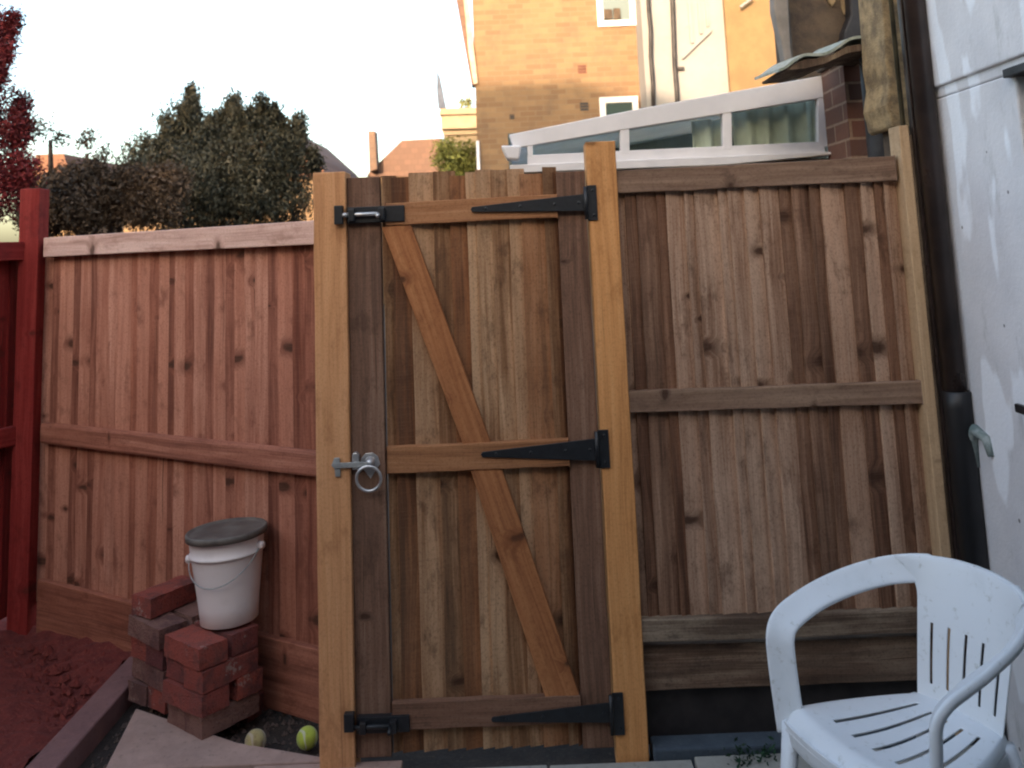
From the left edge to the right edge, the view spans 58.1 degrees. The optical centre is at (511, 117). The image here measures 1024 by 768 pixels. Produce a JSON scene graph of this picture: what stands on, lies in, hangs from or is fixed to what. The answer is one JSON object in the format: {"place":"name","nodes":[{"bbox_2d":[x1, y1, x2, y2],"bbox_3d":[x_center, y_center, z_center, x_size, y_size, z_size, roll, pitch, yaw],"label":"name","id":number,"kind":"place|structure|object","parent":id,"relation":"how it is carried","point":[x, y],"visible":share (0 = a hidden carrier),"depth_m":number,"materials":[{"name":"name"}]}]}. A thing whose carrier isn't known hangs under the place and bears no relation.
{"place":"outdoors","nodes":[
{"label":"outdoors","id":0,"kind":"place"},
{"bbox_2d":[0,0,475,241],"label":"sky","id":1,"kind":"structure","parent":0,"point":[356,68],"materials":[{"name":"white"}]},
{"bbox_2d":[106,709,402,767],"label":"paving","id":2,"kind":"structure","parent":0,"point":[148,740],"depth_m":2.83,"materials":[{"name":"grey concrete"}]},
{"bbox_2d":[167,703,184,729],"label":"loose brick","id":3,"kind":"object","parent":2,"relation":"on","point":[176,716],"visible":0.17,"depth_m":3.00,"materials":[{"name":"brown brick"}]},
{"bbox_2d":[184,691,258,739],"bbox_3d":[-0.951,1.946,3.024,0.106,0.068,0.218,-9,-9,39],"label":"loose brick","id":4,"kind":"object","parent":2,"relation":"on","point":[233,712],"visible":0.68,"depth_m":2.97,"materials":[{"name":"brown brick"}]},
{"bbox_2d":[162,678,229,717],"bbox_3d":[-1.032,1.877,3.008,0.218,0.068,0.106,-8,-9,37],"label":"loose brick","id":5,"kind":"object","parent":4,"relation":"on","point":[175,693],"visible":0.66,"depth_m":2.96,"materials":[{"name":"red brick"}]},
{"bbox_2d":[166,657,183,682],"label":"loose brick","id":6,"kind":"object","parent":5,"relation":"on","point":[175,670],"visible":0.22,"depth_m":3.02,"materials":[{"name":"red brick"}]},
{"bbox_2d":[164,624,227,670],"bbox_3d":[-1.039,1.741,3.028,0.218,0.068,0.106,-10,-11,40],"label":"loose brick","id":7,"kind":"object","parent":6,"relation":"on","point":[192,646],"visible":1,"depth_m":2.99,"materials":[{"name":"red brick"}]},
{"bbox_2d":[194,620,258,656],"bbox_3d":[-0.971,1.752,3.127,0.218,0.068,0.106,-9,-10,37],"label":"loose brick","id":8,"kind":"object","parent":6,"relation":"on","point":[242,638],"visible":0.45,"depth_m":3.06,"materials":[{"name":"red brick"}]},
{"bbox_2d":[185,517,267,629],"bbox_3d":[-0.977,1.570,3.172,0.277,0.296,0.274,-5,-9,0],"label":"bucket","id":9,"kind":"object","parent":8,"relation":"on","point":[224,557],"visible":1,"depth_m":3.08,"materials":[{"name":"white plastic"}]},
{"bbox_2d":[228,666,263,700],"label":"loose brick","id":10,"kind":"object","parent":4,"relation":"on","point":[244,686],"visible":0.3,"depth_m":3.04,"materials":[{"name":"red brick"}]},
{"bbox_2d":[183,647,257,694],"bbox_3d":[-0.955,1.808,3.030,0.106,0.068,0.218,-8,-10,36],"label":"loose brick","id":11,"kind":"object","parent":10,"relation":"on","point":[209,679],"visible":0.78,"depth_m":2.97,"materials":[{"name":"red brick"}]},
{"bbox_2d":[24,307,861,767],"bbox_3d":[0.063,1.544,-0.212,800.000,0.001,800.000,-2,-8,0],"label":"ground","id":12,"kind":"structure","parent":0,"point":[482,757],"depth_m":2.87,"materials":[{"name":"grey concrete"}]},
{"bbox_2d":[0,4,47,223],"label":"red leaved tree","id":13,"kind":"object","parent":12,"relation":"on","point":[15,130],"visible":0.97,"depth_m":6.47,"materials":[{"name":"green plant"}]},
{"bbox_2d":[29,111,73,170],"bbox_3d":[-3.995,1.335,7.695,0.475,2.886,0.474,-2,-8,0],"label":"twiggy shrub","id":14,"kind":"object","parent":12,"relation":"on","point":[50,145],"visible":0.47,"depth_m":7.92,"materials":[{"name":"plant"}]},
{"bbox_2d":[0,617,130,767],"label":"soil bed","id":15,"kind":"object","parent":12,"relation":"on","point":[21,744],"visible":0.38,"depth_m":3.34,"materials":[{"name":"brown soil"}]},
{"bbox_2d":[0,188,49,634],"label":"side fence","id":16,"kind":"object","parent":15,"relation":"on","point":[22,277],"visible":0.85,"depth_m":3.95,"materials":[{"name":"red wood"}]},
{"bbox_2d":[25,657,132,767],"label":"edging kerb","id":17,"kind":"structure","parent":12,"relation":"on","point":[75,741],"depth_m":3.00,"materials":[{"name":"grey concrete"}]},
{"bbox_2d":[59,126,99,234],"bbox_3d":[-3.620,1.425,7.847,0.304,2.723,0.500,-2,-8,0],"label":"twiggy shrub","id":18,"kind":"object","parent":12,"relation":"on","point":[85,141],"visible":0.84,"depth_m":7.92,"materials":[{"name":"green plant"}]},
{"bbox_2d":[35,154,123,236],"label":"distant house","id":19,"kind":"structure","parent":12,"relation":"on","point":[57,157],"depth_m":24.15,"materials":[{"name":"tile"}]},
{"bbox_2d":[84,135,121,233],"bbox_3d":[-3.474,1.451,7.727,0.393,2.639,0.356,0,-8,-18],"label":"twiggy shrub","id":20,"kind":"object","parent":12,"relation":"on","point":[103,152],"visible":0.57,"depth_m":7.88,"materials":[{"name":"green plant"}]},
{"bbox_2d":[5,150,204,236],"bbox_3d":[-3.377,1.503,7.456,1.663,2.464,0.869,-2,-8,0],"label":"hedge shrub","id":21,"kind":"object","parent":12,"relation":"on","point":[80,199],"visible":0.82,"depth_m":7.45,"materials":[{"name":"green plant"}]},
{"bbox_2d":[128,677,148,706],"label":"loose brick","id":22,"kind":"object","parent":12,"relation":"on","point":[138,690],"visible":0.25,"depth_m":3.17,"materials":[{"name":"brown brick"}]},
{"bbox_2d":[132,657,168,691],"bbox_3d":[-1.214,1.910,3.193,0.218,0.068,0.106,-8,-10,41],"label":"loose brick","id":23,"kind":"object","parent":22,"relation":"on","point":[151,676],"visible":0.42,"depth_m":3.15,"materials":[{"name":"brown brick"}]},
{"bbox_2d":[130,636,145,661],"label":"loose brick","id":24,"kind":"object","parent":23,"relation":"on","point":[138,650],"visible":0.16,"depth_m":3.20,"materials":[{"name":"red brick"}]},
{"bbox_2d":[128,611,186,649],"bbox_3d":[-1.232,1.773,3.202,0.218,0.068,0.106,-8,-10,41],"label":"loose brick","id":25,"kind":"object","parent":24,"relation":"on","point":[153,632],"visible":0.73,"depth_m":3.16,"materials":[{"name":"brown brick"}]},
{"bbox_2d":[131,575,196,618],"bbox_3d":[-1.238,1.716,3.302,0.106,0.068,0.218,-7,-9,30],"label":"loose brick","id":26,"kind":"object","parent":25,"relation":"on","point":[164,597],"visible":0.94,"depth_m":3.25,"materials":[{"name":"red brick"}]},
{"bbox_2d":[148,686,167,713],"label":"loose brick","id":27,"kind":"object","parent":12,"relation":"on","point":[155,702],"visible":0.16,"depth_m":3.11,"materials":[{"name":"red brick"}]},
{"bbox_2d":[36,221,318,723],"bbox_3d":[-1.320,1.268,3.560,1.706,1.654,0.070,-7,-9,30],"label":"board fence","id":28,"kind":"object","parent":12,"relation":"on","point":[178,400],"visible":0.7,"depth_m":3.56,"materials":[{"name":"brown wood"}]},
{"bbox_2d":[90,706,319,767],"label":"gravel","id":29,"kind":"structure","parent":12,"relation":"on","point":[265,727],"depth_m":3.04,"materials":[{"name":"grey gravel"}]},
{"bbox_2d":[109,75,327,231],"bbox_3d":[-2.915,1.223,8.826,2.264,3.338,1.705,-2,-8,0],"label":"conifer tree","id":30,"kind":"object","parent":12,"relation":"on","point":[251,177],"visible":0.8,"depth_m":8.80,"materials":[{"name":"green plant"}]},
{"bbox_2d":[124,140,357,232],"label":"hipped house","id":31,"kind":"structure","parent":12,"relation":"on","point":[334,162],"depth_m":24.51,"materials":[{"name":"tile"}]},
{"bbox_2d":[239,691,268,722],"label":"loose brick","id":32,"kind":"object","parent":12,"relation":"on","point":[259,712],"visible":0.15,"depth_m":3.15,"materials":[{"name":"brown brick"}]},
{"bbox_2d":[245,728,265,746],"bbox_3d":[-0.806,1.959,2.895,0.066,0.066,0.066,28,2,-40],"label":"ball","id":33,"kind":"object","parent":12,"relation":"on","point":[256,737],"visible":0.68,"depth_m":2.88,"materials":[{"name":"fabric"}]},
{"bbox_2d":[296,725,317,750],"bbox_3d":[-0.644,1.954,2.901,0.066,0.066,0.066,28,2,-40],"label":"ball","id":34,"kind":"object","parent":12,"relation":"on","point":[307,738],"visible":1,"depth_m":2.88,"materials":[{"name":"yellow fabric"}]},
{"bbox_2d":[313,172,360,767],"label":"gate post","id":35,"kind":"object","parent":12,"relation":"on","point":[337,731],"visible":0.83,"depth_m":2.83,"materials":[{"name":"brown wood"}]},
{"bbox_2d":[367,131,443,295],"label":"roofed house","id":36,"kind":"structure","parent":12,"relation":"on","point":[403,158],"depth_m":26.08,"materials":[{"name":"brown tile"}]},
{"bbox_2d":[429,131,476,175],"bbox_3d":[-0.752,1.813,13.486,0.884,3.258,0.840,-6,-9,26],"label":"yellow green bush","id":37,"kind":"object","parent":12,"relation":"on","point":[449,156],"visible":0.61,"depth_m":13.55,"materials":[{"name":"green plant"}]},
{"bbox_2d":[439,108,476,170],"bbox_3d":[-0.841,0.864,16.086,0.624,1.754,2.220,-2,-8,0],"label":"beige extension","id":38,"kind":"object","parent":12,"relation":"on","point":[460,122],"visible":0.41,"depth_m":15.14,"materials":[{"name":"paint"}]},
{"bbox_2d":[437,72,445,108],"bbox_3d":[-1.203,-0.467,15.665,0.148,0.648,0.100,-2,-8,0],"label":"folded parasol","id":39,"kind":"object","parent":38,"relation":"on","point":[441,100],"visible":0.85,"depth_m":15.60,"materials":[{"name":"white fabric"}]},
{"bbox_2d":[453,90,475,107],"bbox_3d":[-0.775,-0.245,15.474,0.411,0.434,0.394,-1,-8,-12],"label":"roof plant","id":40,"kind":"object","parent":38,"relation":"on","point":[468,102],"visible":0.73,"depth_m":15.46,"materials":[{"name":"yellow plant"}]},
{"bbox_2d":[456,0,640,169],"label":"brick house","id":41,"kind":"structure","parent":12,"relation":"on","point":[535,64],"depth_m":13.22,"materials":[{"name":"orange brick"}]},
{"bbox_2d":[596,0,635,26],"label":"window","id":42,"kind":"structure","parent":41,"relation":"in","point":[610,13],"depth_m":13.29,"materials":[{"name":"white plastic"}]},
{"bbox_2d":[599,96,638,116],"bbox_3d":[1.534,0.117,13.088,0.551,0.823,0.055,-2,-8,0],"label":"window","id":43,"kind":"structure","parent":41,"relation":"in","point":[608,105],"depth_m":13.11,"materials":[{"name":"white plastic"}]},
{"bbox_2d":[583,141,648,762],"bbox_3d":[0.322,1.009,2.888,0.098,1.869,0.100,-2,-8,0],"label":"gate post","id":44,"kind":"object","parent":12,"relation":"on","point":[622,580],"visible":0.94,"depth_m":2.83,"materials":[{"name":"brown wood"}]},
{"bbox_2d":[334,167,624,757],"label":"garden gate","id":45,"kind":"structure","parent":44,"relation":"attached to","point":[489,455],"depth_m":2.85,"materials":[{"name":"brown wood"}]},
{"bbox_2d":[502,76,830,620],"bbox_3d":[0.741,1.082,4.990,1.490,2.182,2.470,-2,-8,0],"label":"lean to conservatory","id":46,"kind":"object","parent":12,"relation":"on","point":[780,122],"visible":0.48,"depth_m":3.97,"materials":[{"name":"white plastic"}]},
{"bbox_2d":[635,0,728,107],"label":"white house","id":47,"kind":"structure","parent":12,"relation":"on","point":[681,48],"depth_m":12.62,"materials":[{"name":"white paint"}]},
{"bbox_2d":[722,0,777,91],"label":"ochre house","id":48,"kind":"structure","parent":12,"relation":"on","point":[750,42],"depth_m":12.54,"materials":[{"name":"orange paint"}]},
{"bbox_2d":[648,726,973,767],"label":"concrete ledge","id":49,"kind":"object","parent":12,"relation":"on","point":[677,747],"visible":0.19,"depth_m":2.73,"materials":[{"name":"grey concrete"}]},
{"bbox_2d":[617,155,932,743],"bbox_3d":[0.810,1.011,2.891,0.939,1.747,0.108,-2,-8,0],"label":"board fence","id":50,"kind":"object","parent":49,"relation":"on","point":[775,392],"visible":0.75,"depth_m":2.87,"materials":[{"name":"brown wood"}]},
{"bbox_2d":[888,125,969,745],"bbox_3d":[1.310,0.941,2.869,0.069,1.839,0.085,-2,-8,0],"label":"fence post","id":51,"kind":"object","parent":49,"relation":"on","point":[901,145],"visible":0.59,"depth_m":2.87,"materials":[{"name":"brown wood"}]},
{"bbox_2d":[770,0,860,82],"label":"brown house wall","id":52,"kind":"structure","parent":12,"relation":"on","point":[800,27],"depth_m":4.79,"materials":[{"name":"grey paint"}]},
{"bbox_2d":[816,49,867,159],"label":"brick pier","id":53,"kind":"structure","parent":12,"relation":"on","point":[844,115],"depth_m":3.73,"materials":[{"name":"brown brick"}]},
{"bbox_2d":[755,36,861,83],"bbox_3d":[1.224,-0.242,3.584,0.480,0.176,0.350,-2,-8,0],"label":"wavy roof sheet","id":54,"kind":"object","parent":53,"relation":"on","point":[849,53],"visible":0.69,"depth_m":3.47,"materials":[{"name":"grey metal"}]},
{"bbox_2d":[859,57,884,156],"bbox_3d":[1.471,0.811,3.405,0.161,2.229,0.220,3,-10,-36],"label":"soil pipe","id":55,"kind":"object","parent":12,"relation":"on","point":[875,145],"visible":0.03,"depth_m":3.54,"materials":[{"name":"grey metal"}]},
{"bbox_2d":[858,0,909,155],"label":"rough render pier","id":56,"kind":"structure","parent":12,"relation":"on","point":[881,113],"depth_m":3.23,"materials":[{"name":"beige concrete"}]},
{"bbox_2d":[926,0,1023,765],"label":"house wall","id":57,"kind":"structure","parent":12,"relation":"on","point":[977,51],"depth_m":2.63,"materials":[{"name":"white paint"}]},
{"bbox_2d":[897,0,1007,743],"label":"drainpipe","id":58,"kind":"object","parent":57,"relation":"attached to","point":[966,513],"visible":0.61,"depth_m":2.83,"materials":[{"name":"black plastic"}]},
{"bbox_2d":[888,0,905,124],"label":"conduit","id":59,"kind":"object","parent":58,"relation":"attached to","point":[897,63],"depth_m":3.02,"materials":[{"name":"metal"}]},
{"bbox_2d":[968,424,993,467],"bbox_3d":[1.383,0.977,2.721,0.037,0.130,0.116,-2,-8,0],"label":"wall fitting","id":60,"kind":"object","parent":57,"relation":"attached to","point":[976,433],"depth_m":2.72,"materials":[{"name":"grey metal"}]},
{"bbox_2d":[1014,403,1023,414],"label":"door stay","id":61,"kind":"object","parent":57,"relation":"attached to","point":[1019,408],"depth_m":2.46,"materials":[{"name":"black metal"}]},
{"bbox_2d":[487,745,972,767],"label":"threshold paving","id":62,"kind":"structure","parent":0,"point":[712,762],"depth_m":2.68,"materials":[{"name":"grey concrete"}]},
{"bbox_2d":[724,736,778,767],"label":"weed","id":63,"kind":"object","parent":62,"relation":"on","point":[762,753],"visible":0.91,"depth_m":2.67,"materials":[{"name":"green plant"}]},
{"label":"loose brick","id":64,"kind":"object","parent":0,"visible":0},
{"bbox_2d":[146,645,166,669],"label":"loose brick","id":65,"kind":"object","parent":64,"relation":"on","point":[156,658],"visible":0.18,"depth_m":3.12,"materials":[{"name":"red brick"}]},
{"bbox_2d":[170,599,199,625],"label":"loose brick","id":66,"kind":"object","parent":65,"relation":"on","point":[189,612],"visible":0.32,"depth_m":3.25,"materials":[{"name":"brown brick"}]},
{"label":"yard paving","id":67,"kind":"structure","parent":0,"visible":0},
{"bbox_2d":[766,553,1023,767],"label":"plastic chair","id":68,"kind":"object","parent":67,"relation":"on","point":[978,606],"visible":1,"depth_m":2.17,"materials":[{"name":"white plastic"}]}
]}

